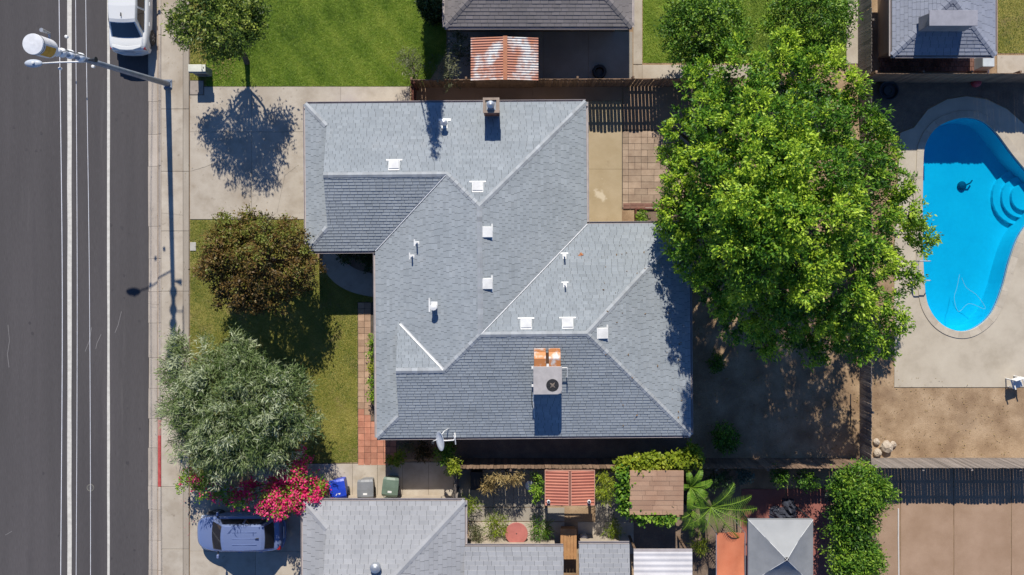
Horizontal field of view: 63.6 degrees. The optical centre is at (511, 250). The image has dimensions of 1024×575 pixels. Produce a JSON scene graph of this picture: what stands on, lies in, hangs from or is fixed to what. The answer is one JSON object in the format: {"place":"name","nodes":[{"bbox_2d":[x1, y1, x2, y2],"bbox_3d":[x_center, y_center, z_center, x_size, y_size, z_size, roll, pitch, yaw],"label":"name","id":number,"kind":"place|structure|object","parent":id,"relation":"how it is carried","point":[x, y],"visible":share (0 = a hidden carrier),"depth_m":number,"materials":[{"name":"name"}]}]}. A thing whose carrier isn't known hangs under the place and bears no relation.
{"place":"outdoors","nodes":[
{"label":"outdoors","id":0,"kind":"place"},
{"bbox_2d":[58,5,68,574],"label":"overhead wire","id":1,"kind":"object","parent":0,"point":[67,37],"visible":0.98,"depth_m":31.78,"materials":[{"name":"metal"}]},
{"bbox_2d":[0,0,148,574],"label":"road","id":2,"kind":"structure","parent":0,"point":[33,242],"depth_m":38.92,"materials":[{"name":"grey asphalt"}]},
{"bbox_2d":[6,0,142,574],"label":"road markings","id":3,"kind":"object","parent":2,"relation":"on","point":[69,267],"visible":0.89,"depth_m":38.92,"materials":[{"name":"paint"}]},
{"bbox_2d":[108,0,155,55],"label":"parked car","id":4,"kind":"object","parent":2,"relation":"on","point":[130,25],"visible":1,"depth_m":37.87,"materials":[{"name":"white paint"}]},
{"bbox_2d":[148,0,157,574],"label":"gutter","id":5,"kind":"object","parent":2,"relation":"on","point":[153,293],"visible":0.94,"depth_m":38.91,"materials":[{"name":"concrete"}]},
{"bbox_2d":[85,0,94,574],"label":"overhead wire","id":6,"kind":"object","parent":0,"point":[92,66],"visible":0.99,"depth_m":32.78,"materials":[{"name":"metal"}]},
{"bbox_2d":[161,0,189,574],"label":"pavement","id":7,"kind":"structure","parent":0,"point":[175,309],"depth_m":38.77,"materials":[{"name":"concrete"}]},
{"bbox_2d":[22,28,171,87],"bbox_3d":[-17.067,-7.057,33.464,2.771,10.633,1.267,-20,90,0],"label":"street lamp","id":8,"kind":"object","parent":7,"relation":"on","point":[38,45],"visible":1,"depth_m":30.38,"materials":[{"name":"metal"}]},
{"bbox_2d":[190,1,206,85],"bbox_3d":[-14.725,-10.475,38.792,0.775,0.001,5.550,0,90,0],"label":"hedge","id":9,"kind":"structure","parent":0,"point":[202,62],"depth_m":38.79,"materials":[{"name":"green plant"}]},
{"bbox_2d":[188,64,211,76],"bbox_3d":[-14.402,-8.304,38.270,0.790,1.060,0.370,0,90,0],"label":"utility cabinet","id":10,"kind":"object","parent":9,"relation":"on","point":[199,70],"visible":1,"depth_m":37.75,"materials":[{"name":"plastic"}]},
{"bbox_2d":[190,464,300,574],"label":"neighbour driveway","id":11,"kind":"structure","parent":0,"point":[285,559],"depth_m":38.77,"materials":[{"name":"concrete"}]},
{"bbox_2d":[197,509,287,558],"bbox_3d":[-12.489,13.000,37.976,4.098,1.583,2.120,0,90,0],"label":"parked car","id":12,"kind":"object","parent":11,"relation":"on","point":[219,530],"visible":0.84,"depth_m":37.60,"materials":[{"name":"blue paint"}]},
{"bbox_2d":[189,219,372,482],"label":"lawn","id":13,"kind":"structure","parent":0,"point":[336,403],"depth_m":38.79,"materials":[{"name":"green plant"}]},
{"bbox_2d":[152,322,326,490],"bbox_3d":[-11.958,6.707,36.316,7.995,5.041,7.182,0,90,0],"label":"olive tree","id":14,"kind":"object","parent":13,"relation":"on","point":[275,418],"visible":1,"depth_m":35.14,"materials":[{"name":"green plant"}]},
{"bbox_2d":[188,204,326,316],"bbox_3d":[-11.012,0.414,36.471,5.843,4.694,5.100,0,90,0],"label":"plum tree","id":15,"kind":"object","parent":13,"relation":"on","point":[230,236],"visible":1,"depth_m":35.31,"materials":[{"name":"brown plant"}]},
{"bbox_2d":[190,86,409,219],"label":"driveway","id":16,"kind":"structure","parent":0,"point":[259,124],"depth_m":38.77,"materials":[{"name":"concrete"}]},
{"bbox_2d":[189,80,203,94],"bbox_3d":[-14.787,-7.625,38.761,0.680,0.017,0.700,0,90,0],"label":"utility box lid","id":17,"kind":"object","parent":16,"relation":"on","point":[196,86],"visible":1,"depth_m":38.76,"materials":[{"name":"concrete"}]},
{"bbox_2d":[205,0,446,86],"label":"lawn","id":18,"kind":"structure","parent":0,"point":[334,41],"depth_m":38.79,"materials":[{"name":"green plant"}]},
{"bbox_2d":[157,0,278,65],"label":"street tree","id":19,"kind":"object","parent":18,"relation":"on","point":[233,38],"visible":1,"depth_m":34.63,"materials":[{"name":"green plant"}]},
{"bbox_2d":[392,47,432,80],"bbox_3d":[-4.545,-8.468,37.773,2.057,2.075,1.710,0,90,0],"label":"grey shrub","id":20,"kind":"object","parent":18,"relation":"on","point":[408,61],"visible":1,"depth_m":37.43,"materials":[{"name":"green plant"}]},
{"bbox_2d":[413,0,441,26],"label":"cypress","id":21,"kind":"object","parent":18,"relation":"on","point":[430,11],"visible":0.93,"depth_m":36.65,"materials":[{"name":"green plant"}]},
{"bbox_2d":[322,253,372,296],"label":"entry path","id":22,"kind":"structure","parent":0,"point":[350,278],"depth_m":38.77,"materials":[{"name":"concrete"}]},
{"bbox_2d":[284,462,453,497],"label":"side path","id":23,"kind":"structure","parent":0,"point":[428,478],"depth_m":38.77,"materials":[{"name":"concrete"}]},
{"bbox_2d":[329,477,349,497],"bbox_3d":[-7.966,10.967,38.227,0.742,1.087,0.950,-9,90,0],"label":"wheelie bin","id":24,"kind":"object","parent":23,"relation":"on","point":[339,487],"visible":0.87,"depth_m":37.73,"materials":[{"name":"blue plastic"}]},
{"bbox_2d":[357,477,375,497],"bbox_3d":[-6.705,10.967,38.227,0.742,1.087,0.950,-2,90,0],"label":"wheelie bin","id":25,"kind":"object","parent":23,"relation":"on","point":[366,488],"visible":0.88,"depth_m":37.73,"materials":[{"name":"grey plastic"}]},
{"bbox_2d":[381,475,399,497],"bbox_3d":[-5.566,10.870,38.227,0.742,1.087,0.950,6,90,0],"label":"wheelie bin","id":26,"kind":"object","parent":23,"relation":"on","point":[390,487],"visible":1,"depth_m":37.73,"materials":[{"name":"green plastic"}]},
{"bbox_2d":[471,470,482,489],"bbox_3d":[-1.641,10.685,38.515,0.560,0.510,0.840,0,90,0],"label":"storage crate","id":27,"kind":"object","parent":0,"point":[476,475],"visible":0.75,"depth_m":38.26,"materials":[{"name":"black plastic"}]},
{"bbox_2d":[303,97,692,439],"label":"house","id":28,"kind":"structure","parent":0,"point":[471,228],"depth_m":35.71,"materials":[{"name":"tile"}]},
{"bbox_2d":[531,348,567,417],"bbox_3d":[1.596,5.723,35.273,1.544,1.490,3.148,0,90,0],"label":"air conditioner","id":29,"kind":"object","parent":28,"relation":"on","point":[547,372],"visible":1,"depth_m":34.57,"materials":[{"name":"white metal"}]},
{"bbox_2d":[342,253,686,458],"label":"side soil","id":30,"kind":"structure","parent":0,"point":[579,448],"depth_m":38.79,"materials":[{"name":"brown soil"}]},
{"bbox_2d":[385,446,409,469],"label":"garden shrub","id":31,"kind":"object","parent":30,"relation":"on","point":[397,457],"visible":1,"depth_m":37.97,"materials":[{"name":"green plant"}]},
{"bbox_2d":[411,440,435,464],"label":"garden shrub","id":32,"kind":"object","parent":30,"relation":"on","point":[424,451],"visible":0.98,"depth_m":38.01,"materials":[{"name":"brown plant"}]},
{"bbox_2d":[431,441,458,466],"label":"garden shrub","id":33,"kind":"object","parent":30,"relation":"on","point":[446,452],"visible":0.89,"depth_m":37.70,"materials":[{"name":"green plant"}]},
{"bbox_2d":[443,456,462,478],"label":"shrub","id":34,"kind":"object","parent":30,"relation":"on","point":[454,466],"visible":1,"depth_m":37.02,"materials":[{"name":"plant"}]},
{"bbox_2d":[611,439,705,477],"bbox_3d":[6.543,9.523,37.506,4.336,2.601,1.561,-13,90,0],"label":"creeper","id":35,"kind":"object","parent":30,"relation":"on","point":[686,458],"visible":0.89,"depth_m":36.67,"materials":[{"name":"green plant"}]},
{"bbox_2d":[442,0,633,30],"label":"house","id":36,"kind":"structure","parent":0,"point":[537,15],"depth_m":36.21,"materials":[{"name":"tile"}]},
{"bbox_2d":[447,32,632,80],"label":"neighbour patio","id":37,"kind":"structure","parent":0,"point":[562,55],"depth_m":38.77,"materials":[{"name":"grey concrete"}]},
{"bbox_2d":[431,48,461,93],"bbox_3d":[-2.929,-8.085,37.640,1.514,2.335,1.960,-19,90,0],"label":"grey shrub","id":38,"kind":"object","parent":37,"relation":"on","point":[447,75],"visible":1,"depth_m":37.09,"materials":[{"name":"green plant"}]},
{"bbox_2d":[445,29,470,66],"bbox_3d":[-2.367,-9.176,37.820,1.358,1.974,1.659,0,90,0],"label":"grey shrub","id":39,"kind":"object","parent":37,"relation":"on","point":[457,52],"visible":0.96,"depth_m":37.39,"materials":[{"name":"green plant"}]},
{"bbox_2d":[458,470,628,521],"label":"garden paving","id":40,"kind":"structure","parent":0,"point":[519,495],"depth_m":38.77,"materials":[{"name":"grey concrete"}]},
{"bbox_2d":[528,469,544,504],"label":"garden vine","id":41,"kind":"object","parent":40,"relation":"on","point":[538,492],"visible":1,"depth_m":37.37,"materials":[{"name":"green plant"}]},
{"bbox_2d":[595,470,615,505],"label":"yellow bush","id":42,"kind":"object","parent":40,"relation":"on","point":[606,490],"visible":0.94,"depth_m":36.94,"materials":[{"name":"green plant"}]},
{"bbox_2d":[613,463,635,519],"bbox_3d":[4.987,10.680,37.464,1.143,2.683,2.535,0,90,0],"label":"creeper","id":43,"kind":"object","parent":40,"relation":"on","point":[622,499],"visible":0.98,"depth_m":36.49,"materials":[{"name":"green plant"}]},
{"bbox_2d":[469,522,633,560],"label":"garden terrace","id":44,"kind":"structure","parent":0,"point":[595,528],"depth_m":38.77,"materials":[{"name":"concrete"}]},
{"bbox_2d":[505,522,527,541],"bbox_3d":[0.209,13.053,38.405,1.040,0.730,1.034,0,90,0],"label":"garden table","id":45,"kind":"object","parent":44,"relation":"on","point":[517,532],"visible":0.97,"depth_m":38.05,"materials":[{"name":"plastic"}]},
{"bbox_2d":[527,512,556,541],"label":"grass clump","id":46,"kind":"object","parent":44,"relation":"on","point":[543,535],"visible":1,"depth_m":38.04,"materials":[{"name":"green plant"}]},
{"bbox_2d":[560,526,576,558],"bbox_3d":[2.604,13.524,38.405,0.740,0.730,1.400,0,90,0],"label":"wooden table","id":47,"kind":"object","parent":44,"relation":"on","point":[566,539],"visible":0.91,"depth_m":38.04,"materials":[{"name":"orange wood"}]},
{"bbox_2d":[600,513,625,539],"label":"grass clump","id":48,"kind":"object","parent":44,"relation":"on","point":[611,534],"visible":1,"depth_m":38.13,"materials":[{"name":"green plant"}]},
{"bbox_2d":[586,101,621,221],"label":"concrete patio","id":49,"kind":"structure","parent":0,"point":[605,155],"depth_m":38.77,"materials":[{"name":"beige concrete"}]},
{"bbox_2d":[191,0,1023,574],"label":"yard ground","id":50,"kind":"structure","parent":0,"point":[961,418],"depth_m":38.80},
{"bbox_2d":[158,0,160,574],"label":"kerb","id":51,"kind":"structure","parent":50,"relation":"on","point":[159,277],"depth_m":38.77,"materials":[{"name":"concrete"}]},
{"bbox_2d":[255,463,402,574],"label":"driveway","id":52,"kind":"structure","parent":50,"relation":"on","point":[352,487],"depth_m":38.79,"materials":[{"name":"grey concrete"}]},
{"bbox_2d":[173,444,335,522],"bbox_3d":[-11.670,10.370,37.223,7.495,3.199,3.530,0,90,0],"label":"bougainvillea","id":53,"kind":"object","parent":52,"relation":"on","point":[286,504],"visible":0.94,"depth_m":36.56,"materials":[{"name":"pink plant"}]},
{"bbox_2d":[358,302,396,464],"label":"paver walk","id":54,"kind":"structure","parent":50,"relation":"on","point":[373,455],"depth_m":38.77,"materials":[{"name":"brick"}]},
{"bbox_2d":[301,495,466,574],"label":"house","id":55,"kind":"structure","parent":50,"relation":"on","point":[400,535],"depth_m":36.08,"materials":[{"name":"tile"}]},
{"bbox_2d":[482,508,510,539],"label":"grass clump","id":56,"kind":"object","parent":50,"relation":"on","point":[503,529],"visible":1,"depth_m":38.09,"materials":[{"name":"green plant"}]},
{"bbox_2d":[471,36,537,87],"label":"garden shed","id":57,"kind":"structure","parent":50,"relation":"on","point":[504,62],"depth_m":36.46,"materials":[{"name":"orange metal"}]},
{"bbox_2d":[483,469,525,490],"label":"straw vine","id":58,"kind":"object","parent":50,"relation":"on","point":[509,477],"visible":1,"depth_m":37.21,"materials":[{"name":"yellow plant"}]},
{"bbox_2d":[464,537,563,574],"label":"house wing","id":59,"kind":"structure","parent":50,"relation":"on","point":[499,556],"depth_m":36.28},
{"bbox_2d":[411,87,702,129],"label":"side yard slab","id":60,"kind":"structure","parent":50,"relation":"on","point":[647,108],"depth_m":38.77,"materials":[{"name":"grey concrete"}]},
{"bbox_2d":[544,468,594,505],"bbox_3d":[2.559,10.518,37.625,2.217,2.350,1.569,0,90,0],"label":"garden shelter","id":61,"kind":"object","parent":50,"relation":"on","point":[569,488],"visible":0.97,"depth_m":36.55,"materials":[{"name":"ceramic"}]},
{"bbox_2d":[410,75,744,87],"bbox_3d":[2.941,-7.724,37.884,15.025,1.833,0.172,0,90,0],"label":"wooden fence","id":62,"kind":"object","parent":50,"relation":"on","point":[658,82],"visible":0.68,"depth_m":37.77,"materials":[{"name":"brown wood"}]},
{"bbox_2d":[578,534,629,574],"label":"house wing","id":63,"kind":"structure","parent":50,"relation":"on","point":[603,555],"depth_m":36.28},
{"bbox_2d":[628,510,679,529],"bbox_3d":[6.289,11.829,37.463,2.310,2.688,1.206,0,90,0],"label":"creeper","id":64,"kind":"object","parent":50,"relation":"on","point":[663,520],"visible":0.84,"depth_m":36.48,"materials":[{"name":"green plant"}]},
{"bbox_2d":[627,470,683,514],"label":"garden shed","id":65,"kind":"structure","parent":50,"relation":"on","point":[659,492],"depth_m":36.42,"materials":[{"name":"brown wood"}]},
{"bbox_2d":[622,130,698,208],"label":"backyard pavers","id":66,"kind":"object","parent":50,"relation":"on","point":[640,174],"visible":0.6,"depth_m":38.77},
{"bbox_2d":[460,458,865,470],"bbox_3d":[6.866,9.821,37.883,18.476,1.834,0.173,0,90,0],"label":"wooden fence","id":67,"kind":"object","parent":50,"relation":"on","point":[716,464],"visible":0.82,"depth_m":37.82,"materials":[{"name":"brown wood"}]},
{"bbox_2d":[684,469,712,511],"bbox_3d":[8.235,10.733,37.721,1.501,2.171,2.058,0,90,0],"label":"banana palm","id":68,"kind":"object","parent":50,"relation":"on","point":[692,485],"visible":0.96,"depth_m":36.81,"materials":[{"name":"green plant"}]},
{"bbox_2d":[706,348,729,374],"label":"yard weed","id":69,"kind":"object","parent":50,"relation":"on","point":[718,364],"visible":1,"depth_m":38.38,"materials":[{"name":"green plant"}]},
{"bbox_2d":[707,419,742,455],"bbox_3d":[9.860,8.594,38.106,1.595,1.403,1.700,0,90,0],"label":"yard bush","id":70,"kind":"object","parent":50,"relation":"on","point":[726,440],"visible":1,"depth_m":37.80,"materials":[{"name":"green plant"}]},
{"bbox_2d":[733,468,754,484],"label":"border shrub","id":71,"kind":"object","parent":50,"relation":"on","point":[743,477],"visible":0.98,"depth_m":37.64,"materials":[{"name":"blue plant"}]},
{"bbox_2d":[633,0,857,78],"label":"neighbour walk","id":72,"kind":"structure","parent":50,"relation":"on","point":[654,71],"depth_m":38.77,"materials":[{"name":"concrete"}]},
{"bbox_2d":[858,0,873,78],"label":"wooden fence","id":73,"kind":"object","parent":72,"relation":"on","point":[864,44],"visible":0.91,"depth_m":37.95,"materials":[{"name":"grey wood"}]},
{"bbox_2d":[694,303,859,457],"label":"fallen leaves","id":74,"kind":"object","parent":50,"relation":"on","point":[782,399],"visible":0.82,"depth_m":38.77,"materials":[{"name":"brown plant"}]},
{"bbox_2d":[768,463,792,489],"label":"border shrub","id":75,"kind":"object","parent":50,"relation":"on","point":[784,476],"visible":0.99,"depth_m":37.51,"materials":[{"name":"green plant"}]},
{"bbox_2d":[649,25,943,371],"bbox_3d":[11.673,-1.571,33.376,11.138,11.001,15.258,-37,90,0],"label":"broadleaf tree","id":76,"kind":"object","parent":50,"relation":"on","point":[771,195],"visible":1,"depth_m":31.64,"materials":[{"name":"green plant"}]},
{"bbox_2d":[791,468,821,493],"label":"border shrub","id":77,"kind":"object","parent":50,"relation":"on","point":[800,482],"visible":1,"depth_m":37.49,"materials":[{"name":"green plant"}]},
{"bbox_2d":[818,499,883,551],"bbox_3d":[15.109,12.068,37.252,2.755,3.172,2.887,0,90,0],"label":"corner tree","id":78,"kind":"object","parent":50,"relation":"on","point":[866,529],"visible":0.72,"depth_m":36.29,"materials":[{"name":"green plant"}]},
{"bbox_2d":[818,530,890,574],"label":"corner tree","id":79,"kind":"object","parent":50,"relation":"on","point":[866,561],"visible":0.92,"depth_m":36.17,"materials":[{"name":"green plant"}]},
{"bbox_2d":[823,456,901,522],"bbox_3d":[15.426,10.568,36.964,3.032,3.703,2.885,-18,90,0],"label":"corner tree","id":80,"kind":"object","parent":50,"relation":"on","point":[859,491],"visible":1,"depth_m":35.92,"materials":[{"name":"green plant"}]},
{"bbox_2d":[859,81,873,464],"bbox_3d":[16.384,1.091,38.135,0.166,1.331,17.645,0,90,0],"label":"wooden fence","id":81,"kind":"object","parent":50,"relation":"on","point":[866,413],"visible":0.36,"depth_m":38.12,"materials":[{"name":"brown wood"}]},
{"bbox_2d":[857,70,1023,82],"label":"wooden fence","id":82,"kind":"object","parent":50,"relation":"on","point":[966,77],"visible":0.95,"depth_m":37.63,"materials":[{"name":"brown wood"}]},
{"bbox_2d":[859,458,1023,470],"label":"wooden fence","id":83,"kind":"object","parent":50,"relation":"on","point":[966,463],"visible":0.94,"depth_m":37.76,"materials":[{"name":"grey wood"}]},
{"bbox_2d":[875,469,1023,574],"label":"neighbour court","id":84,"kind":"object","parent":50,"relation":"on","point":[988,521],"visible":0.85,"depth_m":38.77,"materials":[{"name":"beige concrete"}]},
{"bbox_2d":[894,96,1023,386],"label":"pool deck","id":85,"kind":"structure","parent":50,"relation":"on","point":[992,355],"depth_m":38.77,"materials":[{"name":"concrete"}]},
{"bbox_2d":[916,110,1023,338],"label":"swimming pool","id":86,"kind":"structure","parent":85,"relation":"in","point":[979,220],"depth_m":39.85,"materials":[{"name":"liquid"}]},
{"bbox_2d":[974,58,993,72],"bbox_3d":[21.983,-8.583,38.440,0.636,0.680,0.848,0,90,0],"label":"pool pump","id":87,"kind":"object","parent":50,"relation":"on","point":[983,64],"visible":0.72,"depth_m":38.22,"materials":[{"name":"white metal"}]},
{"bbox_2d":[634,470,739,574],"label":"dark garden floor","id":88,"kind":"structure","parent":0,"point":[651,536],"depth_m":38.77,"materials":[{"name":"soil"}]},
{"bbox_2d":[628,535,691,574],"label":"patio cover","id":89,"kind":"object","parent":88,"relation":"on","point":[662,563],"visible":1,"depth_m":36.39,"materials":[{"name":"white metal"}]},
{"bbox_2d":[680,500,705,536],"bbox_3d":[8.097,12.199,37.829,1.230,1.956,1.272,-32,90,0],"label":"banana palm","id":90,"kind":"object","parent":88,"relation":"on","point":[691,515],"visible":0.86,"depth_m":37.01,"materials":[{"name":"green plant"}]},
{"bbox_2d":[685,528,712,556],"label":"grass clump","id":91,"kind":"object","parent":88,"relation":"on","point":[696,547],"visible":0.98,"depth_m":38.11,"materials":[{"name":"green plant"}]},
{"bbox_2d":[704,468,734,493],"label":"border shrub","id":92,"kind":"object","parent":88,"relation":"on","point":[718,478],"visible":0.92,"depth_m":37.54,"materials":[{"name":"green plant"}]},
{"bbox_2d":[687,483,756,538],"bbox_3d":[9.419,11.501,37.593,3.084,2.425,2.499,11,90,0],"label":"banana palm","id":93,"kind":"object","parent":88,"relation":"on","point":[710,507],"visible":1,"depth_m":36.60,"materials":[{"name":"green plant"}]},
{"bbox_2d":[706,519,745,574],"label":"orange awning","id":94,"kind":"object","parent":88,"relation":"on","point":[729,554],"visible":0.97,"depth_m":36.94,"materials":[{"name":"fabric"}]},
{"bbox_2d":[642,0,846,63],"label":"lawn","id":95,"kind":"structure","parent":0,"point":[659,22],"depth_m":38.79,"materials":[{"name":"green plant"}]},
{"bbox_2d":[653,0,759,72],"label":"garden tree","id":96,"kind":"object","parent":95,"relation":"on","point":[727,12],"visible":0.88,"depth_m":35.27,"materials":[{"name":"green plant"}]},
{"bbox_2d":[748,0,863,65],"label":"garden tree","id":97,"kind":"object","parent":95,"relation":"on","point":[839,14],"visible":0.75,"depth_m":34.91,"materials":[{"name":"green plant"}]},
{"bbox_2d":[742,489,830,574],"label":"red patio","id":98,"kind":"structure","parent":0,"point":[810,504],"depth_m":38.77,"materials":[{"name":"red brick"}]},
{"bbox_2d":[737,506,812,574],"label":"gazebo","id":99,"kind":"object","parent":98,"relation":"on","point":[772,543],"visible":0.93,"depth_m":36.41,"materials":[{"name":"fabric"}]},
{"bbox_2d":[769,498,796,517],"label":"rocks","id":100,"kind":"object","parent":98,"relation":"on","point":[788,508],"visible":0.85,"depth_m":38.44,"materials":[{"name":"grey stone"}]},
{"bbox_2d":[879,81,898,99],"bbox_3d":[17.562,-7.450,38.640,0.920,0.300,0.920,0,90,0],"label":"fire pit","id":101,"kind":"object","parent":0,"point":[888,90],"visible":1,"depth_m":38.57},
{"bbox_2d":[879,58,973,70],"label":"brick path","id":102,"kind":"structure","parent":0,"point":[927,64],"depth_m":38.75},
{"bbox_2d":[878,0,996,57],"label":"house","id":103,"kind":"structure","parent":0,"point":[900,35],"depth_m":36.21,"materials":[{"name":"tile"}]},
{"bbox_2d":[918,10,977,30],"bbox_3d":[18.609,-9.788,35.320,2.040,1.000,0.660,0,90,0],"label":"rooftop cooler","id":104,"kind":"object","parent":103,"relation":"on","point":[948,20],"visible":1,"depth_m":34.82,"materials":[{"name":"white metal"}]},
{"bbox_2d":[874,83,1023,133],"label":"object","id":105,"kind":"structure","parent":0,"point":[911,103],"depth_m":38.79,"materials":[{"name":"grey concrete"}]},
{"bbox_2d":[997,55,1023,72],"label":"side pavement","id":106,"kind":"structure","parent":0,"point":[1010,63],"depth_m":38.77,"materials":[{"name":"concrete"}]},
{"bbox_2d":[998,0,1023,52],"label":"lawn","id":107,"kind":"structure","parent":0,"point":[1010,13],"depth_m":38.79,"materials":[{"name":"green plant"}]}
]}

